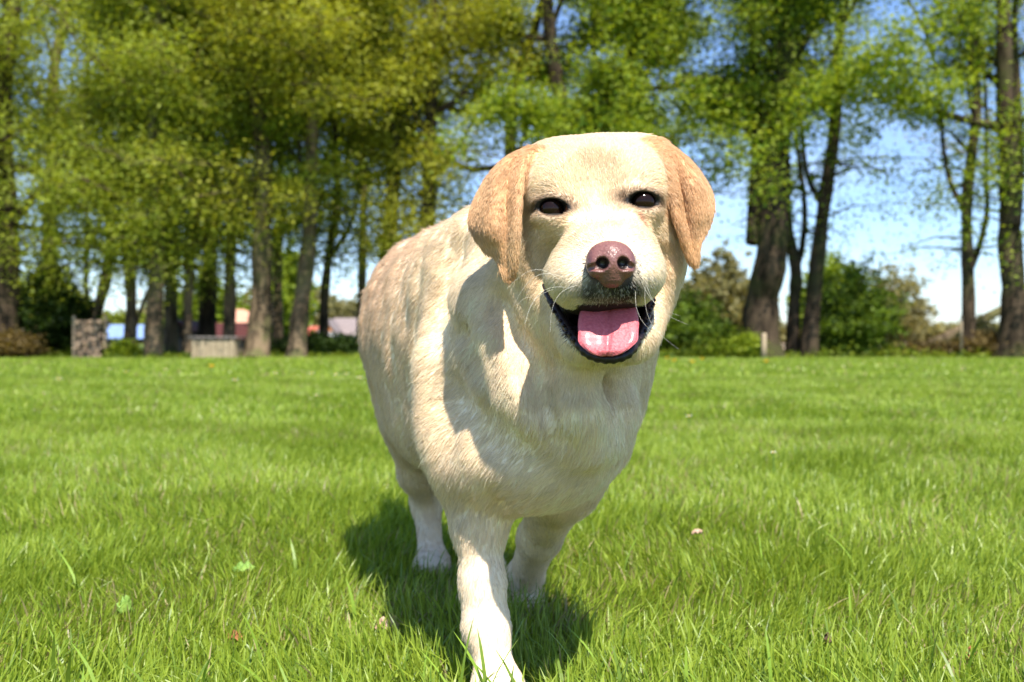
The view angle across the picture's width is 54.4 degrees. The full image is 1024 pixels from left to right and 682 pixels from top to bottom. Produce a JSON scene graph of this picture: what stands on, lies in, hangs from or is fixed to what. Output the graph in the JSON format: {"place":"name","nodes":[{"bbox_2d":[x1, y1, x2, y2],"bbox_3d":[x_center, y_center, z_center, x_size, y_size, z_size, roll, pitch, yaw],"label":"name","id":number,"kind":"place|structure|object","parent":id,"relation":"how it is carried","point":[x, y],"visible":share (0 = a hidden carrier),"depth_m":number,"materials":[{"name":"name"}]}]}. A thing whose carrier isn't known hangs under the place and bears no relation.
{"place":"outdoors","nodes":[
{"label":"outdoors","id":0,"kind":"place"},
{"bbox_2d":[107,325,143,344],"bbox_3d":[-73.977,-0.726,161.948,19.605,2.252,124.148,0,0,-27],"label":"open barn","id":1,"kind":"structure","parent":0,"point":[113,331],"depth_m":110.61,"materials":[{"name":"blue wood"}]},
{"bbox_2d":[178,319,197,351],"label":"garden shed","id":2,"kind":"structure","parent":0,"point":[194,326],"depth_m":33.09,"materials":[{"name":"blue tile"}]},
{"bbox_2d":[216,323,247,345],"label":"barn","id":3,"kind":"structure","parent":0,"point":[241,329],"depth_m":60.95,"materials":[{"name":"red tile"}]},
{"bbox_2d":[236,309,248,322],"bbox_3d":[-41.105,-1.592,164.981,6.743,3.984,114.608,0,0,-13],"label":"house","id":4,"kind":"structure","parent":0,"point":[242,315],"depth_m":111.88,"materials":[{"name":"tile"}]},
{"bbox_2d":[0,345,1023,681],"bbox_3d":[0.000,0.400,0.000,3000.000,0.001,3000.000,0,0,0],"label":"ground","id":5,"kind":"structure","parent":0,"point":[520,519],"depth_m":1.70,"materials":[{"name":"green plant"}]},
{"bbox_2d":[0,324,57,357],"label":"bramble","id":6,"kind":"object","parent":5,"relation":"on","point":[13,343],"visible":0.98,"depth_m":22.56,"materials":[{"name":"brown plant"}]},
{"bbox_2d":[9,244,108,356],"bbox_3d":[-11.361,-0.988,24.592,2.606,2.872,3.320,0,0,0],"label":"evergreen shrub","id":7,"kind":"object","parent":5,"relation":"on","point":[57,328],"visible":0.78,"depth_m":23.97,"materials":[{"name":"green plant"}]},
{"bbox_2d":[0,0,134,332],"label":"broadleaf tree","id":8,"kind":"object","parent":5,"relation":"on","point":[9,303],"visible":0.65,"depth_m":23.11,"materials":[{"name":"green plant"}]},
{"bbox_2d":[0,0,148,271],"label":"broadleaf tree","id":9,"kind":"object","parent":5,"relation":"on","point":[18,63],"visible":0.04,"depth_m":29.48,"materials":[{"name":"green plant"}]},
{"bbox_2d":[72,316,111,356],"bbox_3d":[-9.817,-0.085,23.179,0.785,1.011,0.546,0,0,0],"label":"firewood stack","id":10,"kind":"object","parent":5,"relation":"on","point":[96,331],"visible":0.91,"depth_m":23.00,"materials":[{"name":"brown wood"}]},
{"bbox_2d":[4,0,229,336],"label":"broadleaf tree","id":11,"kind":"object","parent":5,"relation":"on","point":[64,120],"visible":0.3,"depth_m":24.18,"materials":[{"name":"green plant"}]},
{"bbox_2d":[101,334,143,357],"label":"leafy shrub","id":12,"kind":"object","parent":5,"relation":"on","point":[121,347],"visible":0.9,"depth_m":22.98,"materials":[{"name":"green plant"}]},
{"bbox_2d":[101,308,145,324],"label":"round tree","id":13,"kind":"object","parent":5,"relation":"on","point":[116,318],"visible":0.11,"depth_m":147.48,"materials":[{"name":"green plant"}]},
{"bbox_2d":[115,595,133,613],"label":"weed leaf","id":14,"kind":"object","parent":5,"relation":"on","point":[125,599],"visible":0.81,"depth_m":1.36,"materials":[{"name":"green plant"}]},
{"bbox_2d":[0,0,284,357],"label":"broadleaf tree","id":15,"kind":"object","parent":5,"relation":"on","point":[153,334],"visible":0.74,"depth_m":22.11,"materials":[{"name":"green plant"}]},
{"bbox_2d":[0,0,324,343],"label":"broadleaf tree","id":16,"kind":"object","parent":5,"relation":"on","point":[132,319],"visible":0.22,"depth_m":23.39,"materials":[{"name":"green plant"}]},
{"bbox_2d":[22,0,310,356],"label":"broadleaf tree","id":17,"kind":"object","parent":5,"relation":"on","point":[188,289],"visible":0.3,"depth_m":22.66,"materials":[{"name":"green plant"}]},
{"bbox_2d":[144,274,245,323],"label":"round tree","id":18,"kind":"object","parent":5,"relation":"on","point":[219,314],"visible":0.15,"depth_m":137.54,"materials":[{"name":"green plant"}]},
{"bbox_2d":[38,4,363,352],"bbox_3d":[-9.871,-8.224,30.845,9.059,17.406,9.502,0,0,-28],"label":"broadleaf tree","id":19,"kind":"object","parent":5,"relation":"on","point":[171,337],"visible":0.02,"depth_m":30.69,"materials":[{"name":"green plant"}]},
{"bbox_2d":[59,3,351,338],"bbox_3d":[-7.769,-6.851,25.937,7.979,14.656,6.843,0,0,45],"label":"broadleaf tree","id":20,"kind":"object","parent":5,"relation":"on","point":[206,319],"visible":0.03,"depth_m":25.90,"materials":[{"name":"green plant"}]},
{"bbox_2d":[188,336,245,357],"bbox_3d":[-6.775,0.147,22.925,1.098,0.507,0.780,0,0,0],"label":"stone bench","id":21,"kind":"object","parent":5,"relation":"on","point":[224,348],"visible":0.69,"depth_m":22.59,"materials":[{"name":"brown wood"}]},
{"bbox_2d":[227,630,242,639],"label":"fallen leaf","id":22,"kind":"object","parent":5,"relation":"on","point":[236,636],"visible":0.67,"depth_m":1.27,"materials":[{"name":"orange plant"}]},
{"bbox_2d":[232,561,254,571],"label":"weed leaf","id":23,"kind":"object","parent":5,"relation":"on","point":[241,563],"visible":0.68,"depth_m":1.57,"materials":[{"name":"green plant"}]},
{"bbox_2d":[89,1,402,338],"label":"broadleaf tree","id":24,"kind":"object","parent":5,"relation":"on","point":[229,313],"visible":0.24,"depth_m":23.17,"materials":[{"name":"green plant"}]},
{"bbox_2d":[115,0,442,356],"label":"broadleaf tree","id":25,"kind":"object","parent":5,"relation":"on","point":[258,335],"visible":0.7,"depth_m":22.00,"materials":[{"name":"green plant"}]},
{"bbox_2d":[243,238,319,342],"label":"round tree","id":26,"kind":"object","parent":5,"relation":"on","point":[288,291],"visible":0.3,"depth_m":60.71,"materials":[{"name":"green plant"}]},
{"bbox_2d":[224,2,362,339],"bbox_3d":[-7.817,-7.810,33.022,7.314,16.542,8.146,0,0,-44],"label":"broadleaf tree","id":27,"kind":"object","parent":5,"relation":"on","point":[278,325],"visible":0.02,"depth_m":32.77,"materials":[{"name":"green plant"}]},
{"bbox_2d":[148,0,451,356],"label":"broadleaf tree","id":28,"kind":"object","parent":5,"relation":"on","point":[298,331],"visible":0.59,"depth_m":22.49,"materials":[{"name":"green plant"}]},
{"bbox_2d":[308,326,318,334],"bbox_3d":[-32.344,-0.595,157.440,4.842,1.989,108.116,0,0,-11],"label":"house","id":29,"kind":"structure","parent":5,"relation":"on","point":[313,327],"depth_m":106.94,"materials":[{"name":"red tile"}]},
{"bbox_2d":[270,329,358,356],"bbox_3d":[-4.600,0.074,24.605,3.010,0.769,2.346,0,0,22],"label":"hedge shrub","id":30,"kind":"object","parent":5,"relation":"on","point":[341,342],"visible":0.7,"depth_m":24.01,"materials":[{"name":"green plant"}]},
{"bbox_2d":[168,0,479,356],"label":"broadleaf tree","id":31,"kind":"object","parent":5,"relation":"on","point":[324,293],"visible":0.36,"depth_m":23.94,"materials":[{"name":"green plant"}]},
{"bbox_2d":[315,319,342,335],"bbox_3d":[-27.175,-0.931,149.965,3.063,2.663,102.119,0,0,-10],"label":"house","id":32,"kind":"structure","parent":5,"relation":"on","point":[334,325],"depth_m":101.41,"materials":[{"name":"grey tile"}]},
{"bbox_2d":[317,293,357,325],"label":"round tree","id":33,"kind":"object","parent":5,"relation":"on","point":[347,311],"visible":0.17,"depth_m":146.75,"materials":[{"name":"green plant"}]},
{"bbox_2d":[334,318,356,337],"bbox_3d":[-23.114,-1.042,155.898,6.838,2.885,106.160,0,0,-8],"label":"house","id":34,"kind":"structure","parent":5,"relation":"on","point":[347,325],"depth_m":105.66,"materials":[{"name":"grey tile"}]},
{"bbox_2d":[374,616,398,628],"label":"fallen leaf","id":35,"kind":"object","parent":5,"relation":"on","point":[385,622],"visible":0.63,"depth_m":1.32,"materials":[{"name":"beige plant"}]},
{"bbox_2d":[250,0,523,285],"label":"broadleaf tree","id":36,"kind":"object","parent":5,"relation":"on","point":[371,141],"visible":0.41,"depth_m":23.80,"materials":[{"name":"green plant"}]},
{"bbox_2d":[276,11,497,339],"bbox_3d":[-4.506,-7.640,32.174,7.891,16.188,8.539,0,0,33],"label":"broadleaf tree","id":37,"kind":"object","parent":5,"relation":"on","point":[362,282],"visible":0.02,"depth_m":31.86,"materials":[{"name":"green plant"}]},
{"bbox_2d":[246,0,590,180],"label":"broadleaf tree","id":38,"kind":"object","parent":5,"relation":"on","point":[514,14],"visible":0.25,"depth_m":24.69,"materials":[{"name":"green plant"}]},
{"bbox_2d":[271,0,595,281],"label":"broadleaf tree","id":39,"kind":"object","parent":5,"relation":"on","point":[429,182],"visible":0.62,"depth_m":23.45,"materials":[{"name":"green plant"}]},
{"bbox_2d":[30,334,991,356],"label":"undergrowth","id":40,"kind":"object","parent":5,"relation":"on","point":[673,352],"visible":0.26,"depth_m":23.17,"materials":[{"name":"green plant"}]},
{"bbox_2d":[355,132,716,681],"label":"dog","id":41,"kind":"object","parent":5,"relation":"on","point":[513,318],"visible":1,"depth_m":1.01},
{"bbox_2d":[91,282,998,342],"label":"forest","id":42,"kind":"object","parent":5,"relation":"on","point":[932,333],"visible":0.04,"depth_m":181.30,"materials":[{"name":"green plant"}]},
{"bbox_2d":[365,0,895,235],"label":"broadleaf tree","id":43,"kind":"object","parent":5,"relation":"on","point":[557,114],"visible":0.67,"depth_m":22.85,"materials":[{"name":"green plant"}]},
{"bbox_2d":[553,0,811,180],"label":"broadleaf tree","id":44,"kind":"object","parent":5,"relation":"on","point":[699,24],"visible":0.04,"depth_m":29.90,"materials":[{"name":"green plant"}]},
{"bbox_2d":[691,529,701,534],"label":"fallen leaf","id":45,"kind":"object","parent":5,"relation":"on","point":[694,531],"visible":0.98,"depth_m":1.84,"materials":[{"name":"beige plant"}]},
{"bbox_2d":[659,282,737,356],"bbox_3d":[4.233,-0.493,24.505,2.870,1.895,3.193,0,0,0],"label":"leafy shrub","id":46,"kind":"object","parent":5,"relation":"on","point":[699,319],"visible":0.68,"depth_m":23.73,"materials":[{"name":"green plant"}]},
{"bbox_2d":[677,238,753,332],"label":"pale tree","id":47,"kind":"object","parent":5,"relation":"on","point":[729,287],"visible":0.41,"depth_m":44.69,"materials":[{"name":"green plant"}]},
{"bbox_2d":[686,323,755,356],"bbox_3d":[5.128,0.007,23.965,2.181,0.901,3.295,0,0,0],"label":"leafy shrub","id":48,"kind":"object","parent":5,"relation":"on","point":[723,337],"visible":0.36,"depth_m":23.29,"materials":[{"name":"green plant"}]},
{"bbox_2d":[718,327,772,358],"bbox_3d":[5.295,0.064,22.598,1.141,0.779,1.174,0,0,25],"label":"leafy shrub","id":49,"kind":"object","parent":5,"relation":"on","point":[747,346],"visible":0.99,"depth_m":22.40,"materials":[{"name":"green plant"}]},
{"bbox_2d":[761,333,766,357],"bbox_3d":[5.614,0.123,22.200,0.125,0.596,0.123,0,0,0],"label":"wooden post","id":50,"kind":"object","parent":5,"relation":"on","point":[763,345],"visible":0.85,"depth_m":22.15,"materials":[{"name":"brown wood"}]},
{"bbox_2d":[555,0,997,357],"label":"broadleaf tree","id":51,"kind":"object","parent":5,"relation":"on","point":[705,94],"visible":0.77,"depth_m":22.84,"materials":[{"name":"green plant"}]},
{"bbox_2d":[687,0,899,356],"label":"broadleaf tree","id":52,"kind":"object","parent":5,"relation":"on","point":[793,314],"visible":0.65,"depth_m":22.87,"materials":[{"name":"green plant"}]},
{"bbox_2d":[680,0,953,357],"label":"broadleaf tree","id":53,"kind":"object","parent":5,"relation":"on","point":[810,328],"visible":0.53,"depth_m":23.23,"materials":[{"name":"green plant"}]},
{"bbox_2d":[823,632,833,643],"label":"fallen leaf","id":54,"kind":"object","parent":5,"relation":"on","point":[826,636],"visible":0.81,"depth_m":1.23,"materials":[{"name":"brown plant"}]},
{"bbox_2d":[784,245,874,345],"bbox_3d":[12.811,-1.727,39.944,3.706,4.355,7.020,0,0,0],"label":"pale tree","id":55,"kind":"object","parent":5,"relation":"on","point":[830,260],"visible":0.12,"depth_m":39.30,"materials":[{"name":"green plant"}]},
{"bbox_2d":[800,249,914,356],"bbox_3d":[8.261,-0.883,24.243,2.882,2.668,3.293,0,0,0],"label":"leafy shrub","id":56,"kind":"object","parent":5,"relation":"on","point":[855,311],"visible":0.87,"depth_m":23.66,"materials":[{"name":"green plant"}]},
{"bbox_2d":[865,259,945,346],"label":"pale tree","id":57,"kind":"object","parent":5,"relation":"on","point":[914,318],"visible":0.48,"depth_m":46.60,"materials":[{"name":"green plant"}]},
{"bbox_2d":[877,332,972,356],"bbox_3d":[10.005,0.119,23.836,2.446,0.681,1.833,0,0,16],"label":"bramble","id":58,"kind":"object","parent":5,"relation":"on","point":[932,346],"visible":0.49,"depth_m":23.45,"materials":[{"name":"green plant"}]},
{"bbox_2d":[855,0,1023,357],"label":"broadleaf tree","id":59,"kind":"object","parent":5,"relation":"on","point":[1009,122],"visible":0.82,"depth_m":22.62,"materials":[{"name":"green plant"}]},
{"bbox_2d":[861,0,1023,356],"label":"broadleaf tree","id":60,"kind":"object","parent":5,"relation":"on","point":[970,254],"visible":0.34,"depth_m":23.44,"materials":[{"name":"green plant"}]},
{"bbox_2d":[889,0,1023,342],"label":"broadleaf tree","id":61,"kind":"object","parent":5,"relation":"on","point":[994,313],"visible":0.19,"depth_m":33.92,"materials":[{"name":"green plant"}]},
{"bbox_2d":[960,315,962,353],"bbox_3d":[10.380,-0.090,23.000,0.055,1.021,0.055,0,0,-28],"label":"wooden post","id":62,"kind":"object","parent":5,"relation":"on","point":[961,333],"visible":0.79,"depth_m":22.98,"materials":[{"name":"brown wood"}]},
{"bbox_2d":[953,308,997,343],"bbox_3d":[11.610,-0.219,24.799,1.258,1.336,1.519,0,0,0],"label":"leafy shrub","id":63,"kind":"object","parent":5,"relation":"on","point":[980,318],"visible":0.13,"depth_m":24.63,"materials":[{"name":"green plant"}]},
{"bbox_2d":[934,323,1023,356],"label":"bramble","id":64,"kind":"object","parent":5,"relation":"on","point":[983,339],"visible":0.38,"depth_m":23.05,"materials":[{"name":"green plant"}]},
{"bbox_2d":[0,0,1023,325],"label":"sky","id":65,"kind":"structure","parent":0,"point":[946,293],"materials":[{"name":"blue"}]}
]}

